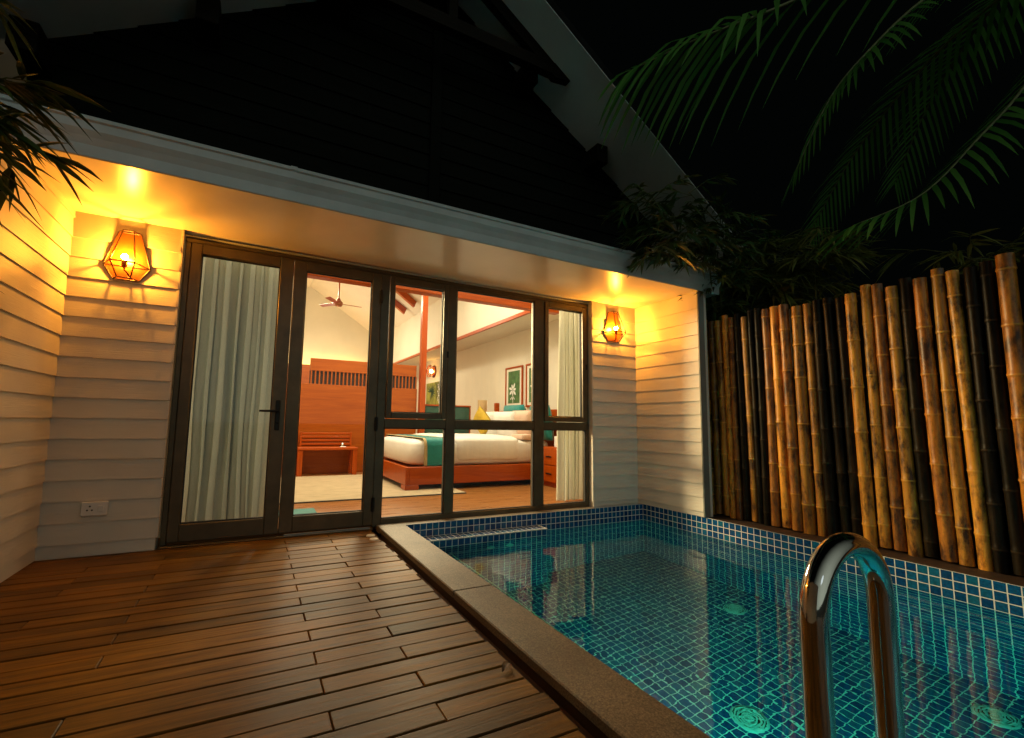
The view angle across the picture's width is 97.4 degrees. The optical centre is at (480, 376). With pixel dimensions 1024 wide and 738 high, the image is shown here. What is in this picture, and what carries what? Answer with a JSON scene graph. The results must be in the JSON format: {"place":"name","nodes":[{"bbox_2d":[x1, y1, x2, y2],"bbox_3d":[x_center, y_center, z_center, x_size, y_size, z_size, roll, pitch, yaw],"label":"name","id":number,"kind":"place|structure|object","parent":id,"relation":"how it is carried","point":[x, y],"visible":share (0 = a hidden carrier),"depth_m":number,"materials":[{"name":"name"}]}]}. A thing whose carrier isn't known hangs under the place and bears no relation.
{"place":"outdoors","nodes":[
{"label":"outdoors","id":0,"kind":"place"},
{"bbox_2d":[0,530,585,737],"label":"wooden deck","id":1,"kind":"structure","parent":0,"point":[358,634],"depth_m":1.71,"materials":[{"name":"brown wood"}]},
{"bbox_2d":[377,535,593,737],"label":"deck edge joist","id":2,"kind":"object","parent":1,"relation":"attached to","point":[584,732],"visible":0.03,"depth_m":1.78,"materials":[{"name":"brown wood"}]},
{"bbox_2d":[502,661,510,671],"bbox_3d":[0.093,1.043,1.622,0.026,0.018,0.065,-3,-7,34],"label":"fallen leaf","id":3,"kind":"object","parent":1,"relation":"on","point":[505,664],"visible":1,"depth_m":1.62,"materials":[{"name":"brown plant"}]},
{"bbox_2d":[371,529,380,537],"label":"ground","id":4,"kind":"structure","parent":0,"point":[375,532],"depth_m":4.87,"materials":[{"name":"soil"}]},
{"bbox_2d":[0,0,751,582],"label":"villa","id":5,"kind":"object","parent":4,"relation":"on","point":[462,142],"visible":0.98,"depth_m":3.50,"materials":[{"name":"paint"}]},
{"bbox_2d":[80,501,108,516],"bbox_3d":[-2.459,0.841,2.859,0.134,0.088,0.028,4,-7,-27],"label":"power socket","id":6,"kind":"object","parent":5,"relation":"attached to","point":[94,508],"visible":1,"depth_m":2.85,"materials":[{"name":"plastic"}]},
{"bbox_2d":[103,229,150,281],"bbox_3d":[-2.369,-0.821,2.998,0.264,0.335,0.140,4,-7,-27],"label":"wall lamp","id":7,"kind":"object","parent":5,"relation":"attached to","point":[126,258],"visible":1,"depth_m":3.04,"materials":[{"name":"orange glass"}]},
{"bbox_2d":[181,257,278,521],"bbox_3d":[-1.978,0.033,3.565,0.606,2.197,0.108,4,-7,-27],"label":"curtain","id":8,"kind":"object","parent":5,"relation":"hanging from","point":[225,472],"visible":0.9,"depth_m":3.56,"materials":[{"name":"white fabric"}]},
{"bbox_2d":[166,243,293,542],"bbox_3d":[-1.816,0.099,3.322,0.696,2.128,0.118,4,-7,-27],"label":"door leaf","id":9,"kind":"structure","parent":5,"relation":"in","point":[177,531],"depth_m":3.31,"materials":[{"name":"brown metal"}]},
{"bbox_2d":[278,260,382,532],"bbox_3d":[-1.191,0.145,3.657,0.717,2.128,0.080,4,-7,-27],"label":"door leaf","id":10,"kind":"structure","parent":5,"relation":"in","point":[288,522],"depth_m":3.59,"materials":[{"name":"brown metal"}]},
{"bbox_2d":[157,472,582,548],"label":"room floor","id":11,"kind":"structure","parent":5,"relation":"in","point":[486,496],"depth_m":4.70,"materials":[{"name":"brown wood"}]},
{"bbox_2d":[287,364,309,382],"bbox_3d":[-5.281,0.878,13.244,3.800,2.449,0.460,4,-7,-27],"label":"tall cabinet","id":12,"kind":"object","parent":11,"relation":"on","point":[305,373],"visible":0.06,"depth_m":13.15,"materials":[{"name":"orange wood"}]},
{"bbox_2d":[293,508,316,513],"bbox_3d":[-1.683,1.212,3.999,0.400,0.017,0.240,4,-7,-27],"label":"bath mat","id":13,"kind":"object","parent":11,"relation":"on","point":[304,510],"visible":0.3,"depth_m":4.02,"materials":[{"name":"teal fabric"}]},
{"bbox_2d":[296,432,357,476],"bbox_3d":[-2.369,1.181,6.906,0.870,0.649,0.360,4,-7,-27],"label":"luggage bench","id":14,"kind":"object","parent":11,"relation":"on","point":[352,464],"visible":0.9,"depth_m":6.93,"materials":[{"name":"red wood"}]},
{"bbox_2d":[281,358,416,473],"bbox_3d":[-2.468,0.623,7.192,2.980,1.814,0.055,4,-7,-27],"label":"wooden partition","id":15,"kind":"object","parent":11,"relation":"on","point":[333,396],"visible":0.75,"depth_m":7.26,"materials":[{"name":"orange wood"}]},
{"bbox_2d":[158,234,585,537],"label":"room wall","id":16,"kind":"structure","parent":11,"relation":"on","point":[485,359],"depth_m":9.57,"materials":[{"name":"white paint"}]},
{"bbox_2d":[292,262,440,330],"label":"room ceiling","id":17,"kind":"structure","parent":16,"relation":"on","point":[355,295],"depth_m":12.75,"materials":[{"name":"white paint"}]},
{"bbox_2d":[320,283,361,307],"bbox_3d":[-3.026,-2.274,9.914,0.857,1.518,0.860,4,-7,-27],"label":"ceiling fan","id":18,"kind":"object","parent":17,"relation":"hanging from","point":[338,302],"visible":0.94,"depth_m":9.81,"materials":[{"name":"red wood"}]},
{"bbox_2d":[395,299,405,313],"bbox_3d":[-2.263,-1.942,11.180,0.850,0.692,0.100,4,-7,-27],"label":"roof rafter","id":19,"kind":"object","parent":17,"relation":"attached to","point":[400,307],"visible":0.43,"depth_m":11.24,"materials":[{"name":"red wood"}]},
{"bbox_2d":[396,291,416,306],"bbox_3d":[-1.911,-2.007,10.487,0.850,0.692,0.100,4,-7,-27],"label":"roof rafter","id":20,"kind":"object","parent":17,"relation":"attached to","point":[408,299],"visible":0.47,"depth_m":10.53,"materials":[{"name":"red wood"}]},
{"bbox_2d":[426,365,435,377],"bbox_3d":[-1.320,-0.139,11.714,0.231,0.320,0.354,4,-7,-27],"label":"room wall lamp","id":21,"kind":"object","parent":16,"relation":"attached to","point":[433,370],"visible":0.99,"depth_m":11.69,"materials":[{"name":"orange wood"}]},
{"bbox_2d":[307,273,558,314],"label":"room tie beam","id":22,"kind":"structure","parent":16,"relation":"attached to","point":[491,301],"depth_m":5.24,"materials":[{"name":"red wood"}]},
{"bbox_2d":[426,381,439,404],"bbox_3d":[-1.206,0.438,11.605,0.040,0.575,1.100,4,-7,-27],"label":"palm painting","id":23,"kind":"object","parent":16,"relation":"attached to","point":[432,393],"visible":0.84,"depth_m":11.64,"materials":[{"name":"green paint"}]},
{"bbox_2d":[393,311,531,363],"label":"room ceiling trim","id":24,"kind":"structure","parent":16,"relation":"attached to","point":[508,319],"depth_m":7.89,"materials":[{"name":"red wood"}]},
{"bbox_2d":[505,365,522,404],"bbox_3d":[0.595,0.189,8.058,0.028,0.735,0.590,4,-7,-27],"label":"framed print","id":25,"kind":"object","parent":16,"relation":"attached to","point":[513,385],"visible":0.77,"depth_m":8.05,"materials":[{"name":"green paper"}]},
{"bbox_2d":[525,363,530,406],"bbox_3d":[0.913,0.130,7.432,0.028,0.735,0.600,4,-7,-27],"label":"framed print","id":26,"kind":"object","parent":16,"relation":"attached to","point":[528,388],"visible":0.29,"depth_m":7.63,"materials":[{"name":"red wood"}]},
{"bbox_2d":[279,474,465,504],"bbox_3d":[-1.931,1.379,5.645,2.850,0.012,2.182,4,-7,-27],"label":"rug","id":27,"kind":"object","parent":11,"relation":"on","point":[311,489],"visible":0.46,"depth_m":5.38,"materials":[{"name":"beige carpet"}]},
{"bbox_2d":[383,403,556,490],"bbox_3d":[-0.278,0.930,6.791,2.342,1.199,2.050,4,-7,-27],"label":"bed","id":28,"kind":"object","parent":27,"relation":"on","point":[480,459],"visible":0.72,"depth_m":5.92,"materials":[{"name":"white fabric"}]},
{"bbox_2d":[386,434,454,465],"bbox_3d":[-0.933,1.022,6.455,0.418,0.343,1.847,4,-7,-27],"label":"bed throw","id":29,"kind":"object","parent":28,"relation":"on","point":[433,445],"visible":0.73,"depth_m":5.62,"materials":[{"name":"teal fabric"}]},
{"bbox_2d":[473,406,490,433],"bbox_3d":[0.018,0.717,7.159,0.170,0.502,0.504,4,-7,-27],"label":"cushion","id":30,"kind":"object","parent":28,"relation":"on","point":[481,414],"visible":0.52,"depth_m":7.09,"materials":[{"name":"yellow fabric"}]},
{"bbox_2d":[486,411,497,434],"bbox_3d":[0.169,0.816,7.653,0.233,0.427,0.680,4,-7,-27],"label":"pillow","id":31,"kind":"object","parent":28,"relation":"on","point":[490,415],"visible":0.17,"depth_m":7.46,"materials":[{"name":"white fabric"}]},
{"bbox_2d":[493,411,517,436],"bbox_3d":[0.406,0.732,6.791,0.263,0.396,0.627,4,-7,-27],"label":"pillow","id":32,"kind":"object","parent":28,"relation":"on","point":[503,415],"visible":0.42,"depth_m":6.68,"materials":[{"name":"white fabric"}]},
{"bbox_2d":[503,405,525,411],"bbox_3d":[0.556,0.677,7.210,0.199,0.436,0.620,4,-7,-27],"label":"pillow","id":33,"kind":"object","parent":28,"relation":"on","point":[508,408],"visible":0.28,"depth_m":7.12,"materials":[{"name":"teal fabric"}]},
{"bbox_2d":[512,434,530,439],"bbox_3d":[0.656,0.866,6.466,0.343,0.087,0.348,4,-7,-27],"label":"folded blanket","id":34,"kind":"object","parent":28,"relation":"on","point":[523,436],"visible":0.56,"depth_m":6.29,"materials":[{"name":"fabric"}]},
{"bbox_2d":[514,410,530,434],"bbox_3d":[0.637,0.694,6.484,0.260,0.402,0.451,4,-7,-27],"label":"pillow","id":35,"kind":"object","parent":28,"relation":"on","point":[524,415],"visible":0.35,"depth_m":6.38,"materials":[{"name":"white fabric"}]},
{"bbox_2d":[529,406,553,440],"bbox_3d":[0.879,0.676,6.564,0.193,0.497,0.500,4,-7,-27],"label":"pillow","id":36,"kind":"object","parent":28,"relation":"on","point":[548,435],"visible":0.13,"depth_m":6.35,"materials":[{"name":"teal fabric"}]},
{"bbox_2d":[417,295,428,432],"bbox_3d":[-1.011,-0.354,7.874,0.100,3.949,0.100,4,-7,-27],"label":"room post","id":37,"kind":"object","parent":11,"relation":"on","point":[423,355],"visible":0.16,"depth_m":7.83,"materials":[{"name":"red wood"}]},
{"bbox_2d":[424,404,470,433],"bbox_3d":[-0.616,1.081,8.029,0.910,1.141,0.090,4,-7,-27],"label":"green screen","id":38,"kind":"object","parent":11,"relation":"on","point":[462,412],"visible":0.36,"depth_m":8.12,"materials":[{"name":"fabric"}]},
{"bbox_2d":[544,446,556,487],"bbox_3d":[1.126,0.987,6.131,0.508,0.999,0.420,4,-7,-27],"label":"nightstand","id":39,"kind":"object","parent":11,"relation":"on","point":[550,466],"visible":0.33,"depth_m":5.97,"materials":[{"name":"red wood"}]},
{"bbox_2d":[159,234,588,545],"bbox_3d":[-0.512,0.178,4.015,3.735,2.195,0.089,4,-7,-27],"label":"window frame","id":40,"kind":"structure","parent":5,"relation":"in","point":[540,421],"depth_m":4.10,"materials":[{"name":"brown metal"}]},
{"bbox_2d":[556,311,582,500],"bbox_3d":[1.053,0.254,5.058,0.457,2.223,0.112,4,-7,-27],"label":"curtain","id":41,"kind":"object","parent":5,"relation":"hanging from","point":[569,484],"visible":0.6,"depth_m":5.01,"materials":[{"name":"fabric"}]},
{"bbox_2d":[604,311,625,342],"bbox_3d":[1.495,-0.553,4.933,0.264,0.335,0.140,4,-7,-27],"label":"wall lamp","id":42,"kind":"object","parent":5,"relation":"attached to","point":[612,331],"visible":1,"depth_m":4.97,"materials":[{"name":"orange glass"}]},
{"bbox_2d":[381,534,608,737],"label":"pool wall","id":43,"kind":"structure","parent":4,"relation":"on","point":[583,721],"depth_m":1.75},
{"bbox_2d":[596,173,790,325],"bbox_3d":[2.050,0.014,4.036,1.205,3.242,2.500,-5,-8,43],"label":"bamboo plant","id":44,"kind":"object","parent":4,"relation":"on","point":[710,241],"visible":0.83,"depth_m":4.00,"materials":[{"name":"green plant"}]},
{"bbox_2d":[406,504,1023,617],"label":"pool basin","id":45,"kind":"object","parent":4,"relation":"in","point":[991,594],"visible":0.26,"depth_m":3.81,"materials":[{"name":"blue tile"}]},
{"bbox_2d":[429,525,546,541],"bbox_3d":[0.340,1.470,3.202,1.302,0.349,1.722,4,-7,-27],"label":"pool ledge nosing","id":46,"kind":"object","parent":45,"relation":"attached to","point":[489,534],"visible":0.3,"depth_m":3.86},
{"bbox_2d":[376,506,710,737],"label":"pool coping","id":47,"kind":"object","parent":45,"relation":"on","point":[606,700],"visible":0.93,"depth_m":1.68,"materials":[{"name":"brown stone"}]},
{"bbox_2d":[798,532,905,737],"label":"pool handrail","id":48,"kind":"object","parent":47,"relation":"attached to","point":[831,555],"visible":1,"depth_m":0.91,"materials":[{"name":"metal"}]},
{"bbox_2d":[716,226,888,314],"bbox_3d":[3.148,0.124,4.516,1.358,3.159,1.660,4,-7,-27],"label":"bamboo plant","id":49,"kind":"object","parent":4,"relation":"on","point":[794,268],"visible":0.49,"depth_m":4.54,"materials":[{"name":"green plant"}]},
{"bbox_2d":[597,0,1023,258],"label":"palm tree","id":50,"kind":"object","parent":4,"relation":"on","point":[732,31],"visible":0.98,"depth_m":4.18,"materials":[{"name":"green plant"}]},
{"bbox_2d":[859,227,1023,281],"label":"bamboo plant","id":51,"kind":"object","parent":4,"relation":"on","point":[959,257],"visible":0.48,"depth_m":3.55,"materials":[{"name":"green plant"}]},
{"bbox_2d":[478,400,486,411],"bbox_3d":[0.024,0.794,8.212,0.170,0.720,0.170,4,-7,-27],"label":"table lamp","id":52,"kind":"object","parent":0,"point":[482,404],"visible":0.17,"depth_m":8.17,"materials":[{"name":"beige fabric"}]},
{"bbox_2d":[554,436,556,446],"bbox_3d":[1.078,0.880,6.049,0.120,0.144,0.140,4,-7,-27],"label":"tissue box","id":53,"kind":"object","parent":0,"point":[555,441],"visible":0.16,"depth_m":6.05,"materials":[{"name":"white paper"}]},
{"bbox_2d":[439,520,1023,737],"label":"pool water","id":54,"kind":"structure","parent":0,"point":[699,631],"depth_m":2.26,"materials":[{"name":"teal liquid"}]},
{"bbox_2d":[554,0,1023,320],"label":"sky","id":55,"kind":"structure","parent":0,"point":[762,157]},
{"bbox_2d":[707,515,1023,586],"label":"fence kerb","id":56,"kind":"structure","parent":0,"point":[1015,579],"depth_m":3.00,"materials":[{"name":"grey concrete"}]},
{"bbox_2d":[706,249,1023,575],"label":"bamboo fence","id":57,"kind":"object","parent":56,"relation":"on","point":[889,417],"visible":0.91,"depth_m":3.25,"materials":[{"name":"brown wood"}]},
{"bbox_3d":[-1.597,0.801,0.908,0.330,0.300,0.330,4,-7,-27],"label":"plant pot","id":58,"kind":"object","parent":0,"visible":0},
{"bbox_2d":[0,0,111,291],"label":"bamboo plant","id":59,"kind":"object","parent":58,"relation":"in","point":[25,99],"visible":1,"depth_m":1.63,"materials":[{"name":"green plant"}]}
]}

